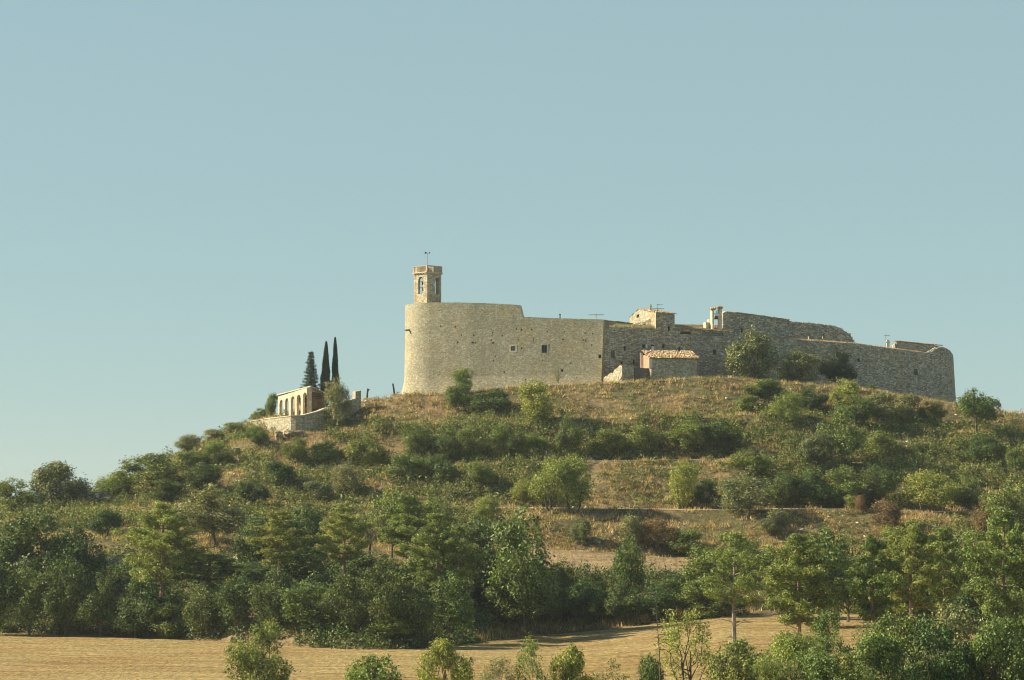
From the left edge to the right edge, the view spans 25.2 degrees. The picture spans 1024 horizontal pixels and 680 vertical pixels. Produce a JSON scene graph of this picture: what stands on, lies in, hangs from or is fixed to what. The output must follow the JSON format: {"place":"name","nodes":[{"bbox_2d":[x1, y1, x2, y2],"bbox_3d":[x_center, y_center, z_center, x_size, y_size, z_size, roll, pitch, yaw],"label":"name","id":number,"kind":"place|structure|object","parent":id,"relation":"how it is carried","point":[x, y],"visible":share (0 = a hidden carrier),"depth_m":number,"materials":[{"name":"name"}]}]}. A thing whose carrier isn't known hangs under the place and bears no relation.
{"place":"outdoors","nodes":[
{"label":"outdoors","id":0,"kind":"place"},
{"bbox_2d":[0,614,997,679],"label":"stubble field","id":1,"kind":"structure","parent":0,"point":[53,657],"depth_m":240.93,"materials":[{"name":"beige plant"}]},
{"bbox_2d":[654,603,715,679],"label":"broadleaf tree","id":2,"kind":"object","parent":1,"relation":"on","point":[687,618],"visible":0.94,"depth_m":176.64,"materials":[{"name":"green plant"}]},
{"bbox_2d":[700,529,766,674],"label":"pine tree","id":3,"kind":"object","parent":1,"relation":"on","point":[740,570],"visible":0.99,"depth_m":203.25,"materials":[{"name":"green plant"}]},
{"bbox_2d":[753,532,843,670],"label":"pine tree","id":4,"kind":"object","parent":1,"relation":"on","point":[793,552],"visible":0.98,"depth_m":210.02,"materials":[{"name":"green plant"}]},
{"bbox_2d":[834,534,906,672],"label":"pine tree","id":5,"kind":"object","parent":1,"relation":"on","point":[863,568],"visible":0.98,"depth_m":208.17,"materials":[{"name":"green plant"}]},
{"bbox_2d":[879,518,951,634],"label":"pine tree","id":6,"kind":"object","parent":1,"relation":"on","point":[917,562],"visible":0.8,"depth_m":223.30,"materials":[{"name":"green plant"}]},
{"bbox_2d":[906,524,976,620],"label":"pine tree","id":7,"kind":"object","parent":1,"relation":"on","point":[944,538],"visible":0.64,"depth_m":227.93,"materials":[{"name":"green plant"}]},
{"bbox_2d":[951,504,1023,621],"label":"pine tree","id":8,"kind":"object","parent":1,"relation":"on","point":[993,592],"visible":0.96,"depth_m":203.42,"materials":[{"name":"green plant"}]},
{"bbox_2d":[0,373,1023,648],"bbox_3d":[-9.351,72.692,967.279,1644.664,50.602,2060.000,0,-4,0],"label":"hillside terrain","id":9,"kind":"structure","parent":0,"point":[682,517],"depth_m":351.49,"materials":[{"name":"brown plant"}]},
{"bbox_2d":[0,477,46,512],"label":"broadleaf tree","id":10,"kind":"object","parent":9,"relation":"on","point":[7,488],"visible":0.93,"depth_m":343.32,"materials":[{"name":"green plant"}]},
{"bbox_2d":[5,565,57,634],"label":"broadleaf tree","id":11,"kind":"object","parent":9,"relation":"on","point":[28,612],"visible":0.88,"depth_m":276.11,"materials":[{"name":"green plant"}]},
{"bbox_2d":[0,503,89,598],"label":"broadleaf tree","id":12,"kind":"object","parent":9,"relation":"on","point":[24,526],"visible":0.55,"depth_m":287.75,"materials":[{"name":"green plant"}]},
{"bbox_2d":[28,460,94,506],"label":"broadleaf tree","id":13,"kind":"object","parent":9,"relation":"on","point":[49,478],"visible":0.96,"depth_m":347.24,"materials":[{"name":"green plant"}]},
{"bbox_2d":[37,550,95,635],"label":"broadleaf tree","id":14,"kind":"object","parent":9,"relation":"on","point":[62,607],"visible":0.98,"depth_m":274.90,"materials":[{"name":"green plant"}]},
{"bbox_2d":[39,520,111,591],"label":"broadleaf tree","id":15,"kind":"object","parent":9,"relation":"on","point":[76,547],"visible":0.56,"depth_m":286.55,"materials":[{"name":"green plant"}]},
{"bbox_2d":[73,570,125,636],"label":"broadleaf tree","id":16,"kind":"object","parent":9,"relation":"on","point":[101,603],"visible":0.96,"depth_m":273.51,"materials":[{"name":"green plant"}]},
{"bbox_2d":[112,452,183,486],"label":"broadleaf tree","id":17,"kind":"object","parent":9,"relation":"on","point":[153,461],"visible":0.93,"depth_m":350.34,"materials":[{"name":"green plant"}]},
{"bbox_2d":[114,570,184,637],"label":"broadleaf tree","id":18,"kind":"object","parent":9,"relation":"on","point":[151,598],"visible":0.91,"depth_m":271.49,"materials":[{"name":"green plant"}]},
{"bbox_2d":[109,500,216,600],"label":"pine tree","id":19,"kind":"object","parent":9,"relation":"on","point":[157,543],"visible":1,"depth_m":273.71,"materials":[{"name":"green plant"}]},
{"bbox_2d":[147,602,189,638],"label":"broadleaf tree","id":20,"kind":"object","parent":9,"relation":"on","point":[175,624],"visible":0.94,"depth_m":269.45,"materials":[{"name":"green plant"}]},
{"bbox_2d":[182,581,227,636],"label":"broadleaf tree","id":21,"kind":"object","parent":9,"relation":"on","point":[206,614],"visible":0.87,"depth_m":266.16,"materials":[{"name":"green plant"}]},
{"bbox_2d":[173,483,251,546],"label":"broadleaf tree","id":22,"kind":"object","parent":9,"relation":"on","point":[207,520],"visible":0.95,"depth_m":312.32,"materials":[{"name":"green plant"}]},
{"bbox_2d":[157,553,267,589],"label":"pine tree","id":23,"kind":"object","parent":9,"relation":"on","point":[227,566],"visible":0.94,"depth_m":275.97,"materials":[{"name":"green plant"}]},
{"bbox_2d":[212,570,258,633],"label":"broadleaf tree","id":24,"kind":"object","parent":9,"relation":"on","point":[228,597],"visible":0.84,"depth_m":262.80,"materials":[{"name":"green plant"}]},
{"bbox_2d":[226,513,279,568],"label":"broadleaf tree","id":25,"kind":"object","parent":9,"relation":"on","point":[239,544],"visible":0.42,"depth_m":295.06,"materials":[{"name":"green plant"}]},
{"bbox_2d":[220,613,300,679],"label":"broadleaf tree","id":26,"kind":"object","parent":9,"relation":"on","point":[250,660],"visible":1,"depth_m":170.27,"materials":[{"name":"green plant"}]},
{"bbox_2d":[246,565,295,623],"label":"broadleaf tree","id":27,"kind":"object","parent":9,"relation":"on","point":[266,604],"visible":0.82,"depth_m":259.49,"materials":[{"name":"green plant"}]},
{"bbox_2d":[245,508,318,594],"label":"pine tree","id":28,"kind":"object","parent":9,"relation":"on","point":[287,529],"visible":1,"depth_m":272.47,"materials":[{"name":"green plant"}]},
{"bbox_2d":[255,544,329,582],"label":"broadleaf tree","id":29,"kind":"object","parent":9,"relation":"on","point":[295,565],"visible":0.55,"depth_m":281.39,"materials":[{"name":"green plant"}]},
{"bbox_2d":[243,390,360,432],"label":"retaining wall","id":30,"kind":"structure","parent":9,"relation":"on","point":[312,420],"depth_m":376.06,"materials":[{"name":"stone"}]},
{"bbox_2d":[277,386,327,415],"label":"arcade pavilion","id":31,"kind":"structure","parent":9,"relation":"on","point":[314,396],"depth_m":383.06,"materials":[{"name":"stone"}]},
{"bbox_2d":[277,501,330,562],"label":"broadleaf tree","id":32,"kind":"object","parent":9,"relation":"on","point":[315,520],"visible":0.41,"depth_m":302.29,"materials":[{"name":"green plant"}]},
{"bbox_2d":[274,578,336,631],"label":"broadleaf tree","id":33,"kind":"object","parent":9,"relation":"on","point":[300,608],"visible":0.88,"depth_m":256.42,"materials":[{"name":"green plant"}]},
{"bbox_2d":[322,377,354,429],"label":"broadleaf tree","id":34,"kind":"object","parent":9,"relation":"on","point":[335,394],"visible":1,"depth_m":376.05,"materials":[{"name":"green plant"}]},
{"bbox_2d":[316,573,367,630],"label":"broadleaf tree","id":35,"kind":"object","parent":9,"relation":"on","point":[348,589],"visible":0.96,"depth_m":253.81,"materials":[{"name":"green plant"}]},
{"bbox_2d":[311,500,380,575],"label":"pine tree","id":36,"kind":"object","parent":9,"relation":"on","point":[337,549],"visible":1,"depth_m":274.07,"materials":[{"name":"green plant"}]},
{"bbox_2d":[342,436,389,467],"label":"shrub","id":37,"kind":"object","parent":9,"relation":"on","point":[357,449],"visible":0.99,"depth_m":360.22,"materials":[{"name":"green plant"}]},
{"bbox_2d":[336,549,403,580],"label":"broadleaf tree","id":38,"kind":"object","parent":9,"relation":"on","point":[361,563],"visible":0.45,"depth_m":283.37,"materials":[{"name":"green plant"}]},
{"bbox_2d":[0,538,748,649],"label":"wood undergrowth","id":39,"kind":"object","parent":9,"relation":"on","point":[319,638],"visible":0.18,"depth_m":273.95,"materials":[{"name":"green plant"}]},
{"bbox_2d":[342,652,407,679],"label":"shrub","id":40,"kind":"object","parent":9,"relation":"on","point":[363,672],"visible":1,"depth_m":163.27,"materials":[{"name":"green plant"}]},
{"bbox_2d":[353,561,407,639],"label":"broadleaf tree","id":41,"kind":"object","parent":9,"relation":"on","point":[383,602],"visible":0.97,"depth_m":252.26,"materials":[{"name":"green plant"}]},
{"bbox_2d":[377,492,433,574],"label":"pine tree","id":42,"kind":"object","parent":9,"relation":"on","point":[397,530],"visible":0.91,"depth_m":282.03,"materials":[{"name":"green plant"}]},
{"bbox_2d":[395,420,432,454],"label":"shrub","id":43,"kind":"object","parent":9,"relation":"on","point":[418,437],"visible":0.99,"depth_m":362.24,"materials":[{"name":"green plant"}]},
{"bbox_2d":[395,576,438,637],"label":"broadleaf tree","id":44,"kind":"object","parent":9,"relation":"on","point":[422,615],"visible":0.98,"depth_m":252.51,"materials":[{"name":"green plant"}]},
{"bbox_2d":[398,512,479,600],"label":"pine tree","id":45,"kind":"object","parent":9,"relation":"on","point":[428,558],"visible":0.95,"depth_m":265.96,"materials":[{"name":"green plant"}]},
{"bbox_2d":[412,634,478,679],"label":"shrub","id":46,"kind":"object","parent":9,"relation":"on","point":[445,658],"visible":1,"depth_m":166.25,"materials":[{"name":"green plant"}]},
{"bbox_2d":[426,570,477,637],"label":"broadleaf tree","id":47,"kind":"object","parent":9,"relation":"on","point":[457,611],"visible":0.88,"depth_m":257.61,"materials":[{"name":"green plant"}]},
{"bbox_2d":[438,524,489,599],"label":"pine tree","id":48,"kind":"object","parent":9,"relation":"on","point":[467,559],"visible":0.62,"depth_m":270.19,"materials":[{"name":"green plant"}]},
{"bbox_2d":[445,513,507,578],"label":"broadleaf tree","id":49,"kind":"object","parent":9,"relation":"on","point":[484,540],"visible":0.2,"depth_m":288.73,"materials":[{"name":"green plant"}]},
{"bbox_2d":[401,302,605,394],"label":"castle wall","id":50,"kind":"structure","parent":9,"relation":"on","point":[492,345],"depth_m":403.19,"materials":[{"name":"stone"}]},
{"bbox_2d":[412,252,442,302],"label":"bell tower","id":51,"kind":"structure","parent":50,"relation":"on","point":[431,275],"depth_m":411.18,"materials":[{"name":"stone"}]},
{"bbox_2d":[484,423,524,456],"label":"shrub","id":52,"kind":"object","parent":9,"relation":"on","point":[501,436],"visible":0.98,"depth_m":361.28,"materials":[{"name":"green plant"}]},
{"bbox_2d":[0,393,1023,613],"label":"ivy scrub","id":53,"kind":"object","parent":9,"relation":"on","point":[73,514],"visible":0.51,"depth_m":354.65,"materials":[{"name":"green plant"}]},
{"bbox_2d":[0,373,1023,646],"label":"dry brush","id":54,"kind":"object","parent":9,"relation":"on","point":[800,519],"visible":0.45,"depth_m":344.68,"materials":[{"name":"brown plant"}]},
{"bbox_2d":[475,566,550,624],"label":"broadleaf tree","id":55,"kind":"object","parent":9,"relation":"on","point":[508,608],"visible":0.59,"depth_m":276.76,"materials":[{"name":"green plant"}]},
{"bbox_2d":[482,502,562,631],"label":"broadleaf tree","id":56,"kind":"object","parent":9,"relation":"on","point":[528,574],"visible":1,"depth_m":275.84,"materials":[{"name":"green plant"}]},
{"bbox_2d":[511,632,551,679],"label":"shrub","id":57,"kind":"object","parent":9,"relation":"on","point":[531,652],"visible":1,"depth_m":163.52,"materials":[{"name":"green plant"}]},
{"bbox_2d":[514,376,561,422],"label":"broadleaf tree","id":58,"kind":"object","parent":9,"relation":"on","point":[533,391],"visible":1,"depth_m":370.40,"materials":[{"name":"green plant"}]},
{"bbox_2d":[526,455,574,510],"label":"shrub","id":59,"kind":"object","parent":9,"relation":"on","point":[540,486],"visible":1,"depth_m":335.40,"materials":[{"name":"green plant"}]},
{"bbox_2d":[547,557,582,620],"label":"broadleaf tree","id":60,"kind":"object","parent":9,"relation":"on","point":[568,574],"visible":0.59,"depth_m":288.00,"materials":[{"name":"green plant"}]},
{"bbox_2d":[553,411,582,456],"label":"shrub","id":61,"kind":"object","parent":9,"relation":"on","point":[572,435],"visible":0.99,"depth_m":360.47,"materials":[{"name":"green plant"}]},
{"bbox_2d":[545,642,595,679],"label":"shrub","id":62,"kind":"object","parent":9,"relation":"on","point":[571,668],"visible":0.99,"depth_m":163.40,"materials":[{"name":"green plant"}]},
{"bbox_2d":[552,447,598,508],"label":"shrub","id":63,"kind":"object","parent":9,"relation":"on","point":[579,498],"visible":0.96,"depth_m":336.33,"materials":[{"name":"green plant"}]},
{"bbox_2d":[559,579,606,625],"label":"shrub","id":64,"kind":"object","parent":9,"relation":"on","point":[585,605],"visible":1,"depth_m":284.05,"materials":[{"name":"green plant"}]},
{"bbox_2d":[476,603,754,640],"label":"tall weeds","id":65,"kind":"object","parent":9,"relation":"on","point":[636,615],"visible":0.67,"depth_m":281.43,"materials":[{"name":"green plant"}]},
{"bbox_2d":[599,578,645,621],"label":"shrub","id":66,"kind":"object","parent":9,"relation":"on","point":[615,603],"visible":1,"depth_m":282.38,"materials":[{"name":"green plant"}]},
{"bbox_2d":[610,532,646,593],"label":"broadleaf tree","id":67,"kind":"object","parent":9,"relation":"on","point":[625,563],"visible":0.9,"depth_m":288.29,"materials":[{"name":"green plant"}]},
{"bbox_2d":[627,584,677,621],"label":"shrub","id":68,"kind":"object","parent":9,"relation":"on","point":[648,604],"visible":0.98,"depth_m":281.20,"materials":[{"name":"green plant"}]},
{"bbox_2d":[638,516,680,550],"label":"shrub","id":69,"kind":"object","parent":9,"relation":"on","point":[654,525],"visible":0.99,"depth_m":322.60,"materials":[{"name":"brown plant"}]},
{"bbox_2d":[604,304,733,377],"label":"stone house","id":70,"kind":"structure","parent":9,"relation":"on","point":[625,343],"depth_m":401.34,"materials":[{"name":"beige stone"}]},
{"bbox_2d":[640,350,699,380],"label":"farm shed","id":71,"kind":"structure","parent":9,"relation":"on","point":[659,364],"depth_m":391.48,"materials":[{"name":"stone"}]},
{"bbox_2d":[664,459,702,508],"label":"broadleaf tree","id":72,"kind":"object","parent":9,"relation":"on","point":[682,482],"visible":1,"depth_m":341.38,"materials":[{"name":"green plant"}]},
{"bbox_2d":[661,418,707,452],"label":"shrub","id":73,"kind":"object","parent":9,"relation":"on","point":[692,429],"visible":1,"depth_m":361.07,"materials":[{"name":"green plant"}]},
{"bbox_2d":[670,545,737,590],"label":"broadleaf tree","id":74,"kind":"object","parent":9,"relation":"on","point":[702,564],"visible":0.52,"depth_m":287.40,"materials":[{"name":"green plant"}]},
{"bbox_2d":[672,576,739,618],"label":"broadleaf tree","id":75,"kind":"object","parent":9,"relation":"on","point":[694,590],"visible":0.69,"depth_m":280.02,"materials":[{"name":"green plant"}]},
{"bbox_2d":[698,418,746,453],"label":"shrub","id":76,"kind":"object","parent":9,"relation":"on","point":[720,431],"visible":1,"depth_m":361.52,"materials":[{"name":"green plant"}]},
{"bbox_2d":[704,636,772,679],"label":"shrub","id":77,"kind":"object","parent":9,"relation":"on","point":[747,658],"visible":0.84,"depth_m":173.12,"materials":[{"name":"green plant"}]},
{"bbox_2d":[710,470,776,517],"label":"broadleaf tree","id":78,"kind":"object","parent":9,"relation":"on","point":[746,499],"visible":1,"depth_m":333.71,"materials":[{"name":"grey plant"}]},
{"bbox_2d":[723,447,773,482],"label":"bush","id":79,"kind":"object","parent":9,"relation":"on","point":[754,463],"visible":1,"depth_m":347.12,"materials":[{"name":"green plant"}]},
{"bbox_2d":[723,325,779,379],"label":"broadleaf tree","id":80,"kind":"object","parent":9,"relation":"on","point":[739,360],"visible":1,"depth_m":394.09,"materials":[{"name":"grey plant"}]},
{"bbox_2d":[762,471,805,506],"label":"shrub","id":81,"kind":"object","parent":9,"relation":"on","point":[780,490],"visible":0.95,"depth_m":340.79,"materials":[{"name":"green plant"}]},
{"bbox_2d":[722,311,854,342],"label":"long stone wall","id":82,"kind":"structure","parent":9,"relation":"on","point":[738,322],"depth_m":411.24,"materials":[{"name":"stone"}]},
{"bbox_2d":[760,627,826,679],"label":"shrub","id":83,"kind":"object","parent":9,"relation":"on","point":[785,652],"visible":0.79,"depth_m":168.07,"materials":[{"name":"green plant"}]},
{"bbox_2d":[768,346,823,382],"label":"shrub","id":84,"kind":"object","parent":9,"relation":"on","point":[799,371],"visible":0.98,"depth_m":394.24,"materials":[{"name":"green plant"}]},
{"bbox_2d":[790,468,833,505],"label":"shrub","id":85,"kind":"object","parent":9,"relation":"on","point":[820,492],"visible":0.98,"depth_m":340.98,"materials":[{"name":"green plant"}]},
{"bbox_2d":[783,646,847,679],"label":"broadleaf tree","id":86,"kind":"object","parent":9,"relation":"on","point":[818,665],"visible":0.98,"depth_m":150.06,"materials":[{"name":"green plant"}]},
{"bbox_2d":[794,431,838,469],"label":"shrub","id":87,"kind":"object","parent":9,"relation":"on","point":[808,452],"visible":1,"depth_m":353.08,"materials":[{"name":"green plant"}]},
{"bbox_2d":[784,522,861,625],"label":"broadleaf tree","id":88,"kind":"object","parent":9,"relation":"on","point":[825,542],"visible":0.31,"depth_m":260.37,"materials":[{"name":"green plant"}]},
{"bbox_2d":[796,607,857,675],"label":"shrub","id":89,"kind":"object","parent":9,"relation":"on","point":[822,624],"visible":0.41,"depth_m":180.29,"materials":[{"name":"green plant"}]},
{"bbox_2d":[817,346,857,383],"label":"shrub","id":90,"kind":"object","parent":9,"relation":"on","point":[829,370],"visible":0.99,"depth_m":395.55,"materials":[{"name":"green plant"}]},
{"bbox_2d":[815,401,868,467],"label":"broadleaf tree","id":91,"kind":"object","parent":9,"relation":"on","point":[846,439],"visible":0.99,"depth_m":354.41,"materials":[{"name":"green plant"}]},
{"bbox_2d":[732,334,955,403],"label":"rampart","id":92,"kind":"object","parent":9,"relation":"on","point":[930,374],"visible":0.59,"depth_m":414.58,"materials":[{"name":"stone"}]},
{"bbox_2d":[825,464,873,506],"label":"shrub","id":93,"kind":"object","parent":9,"relation":"on","point":[845,485],"visible":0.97,"depth_m":341.18,"materials":[{"name":"green plant"}]},
{"bbox_2d":[831,626,921,679],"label":"broadleaf tree","id":94,"kind":"object","parent":9,"relation":"on","point":[874,655],"visible":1,"depth_m":147.82,"materials":[{"name":"green plant"}]},
{"bbox_2d":[856,464,901,505],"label":"shrub","id":95,"kind":"object","parent":9,"relation":"on","point":[882,480],"visible":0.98,"depth_m":340.57,"materials":[{"name":"green plant"}]},
{"bbox_2d":[857,608,948,679],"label":"broadleaf tree","id":96,"kind":"object","parent":9,"relation":"on","point":[901,625],"visible":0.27,"depth_m":160.16,"materials":[{"name":"green plant"}]},
{"bbox_2d":[902,465,962,511],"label":"shrub","id":97,"kind":"object","parent":9,"relation":"on","point":[935,492],"visible":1,"depth_m":337.20,"materials":[{"name":"green plant"}]},
{"bbox_2d":[900,607,992,679],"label":"broadleaf tree","id":98,"kind":"object","parent":9,"relation":"on","point":[946,672],"visible":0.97,"depth_m":149.83,"materials":[{"name":"green plant"}]},
{"bbox_2d":[901,591,1013,679],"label":"broadleaf tree","id":99,"kind":"object","parent":9,"relation":"on","point":[961,628],"visible":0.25,"depth_m":156.29,"materials":[{"name":"green plant"}]},
{"bbox_2d":[952,387,1001,432],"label":"broadleaf tree","id":100,"kind":"object","parent":9,"relation":"on","point":[981,407],"visible":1,"depth_m":370.07,"materials":[{"name":"green plant"}]},
{"bbox_2d":[947,610,1023,679],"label":"broadleaf tree","id":101,"kind":"object","parent":9,"relation":"on","point":[990,645],"visible":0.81,"depth_m":149.71,"materials":[{"name":"green plant"}]},
{"bbox_2d":[978,485,1023,545],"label":"broadleaf tree","id":102,"kind":"object","parent":9,"relation":"on","point":[1005,498],"visible":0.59,"depth_m":317.00,"materials":[{"name":"green plant"}]},
{"bbox_2d":[0,0,1023,498],"label":"sky","id":103,"kind":"structure","parent":0,"point":[198,197],"materials":[{"name":"blue"}]},
{"bbox_2d":[495,545,711,575],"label":"field","id":104,"kind":"structure","parent":0,"point":[595,558],"depth_m":314.93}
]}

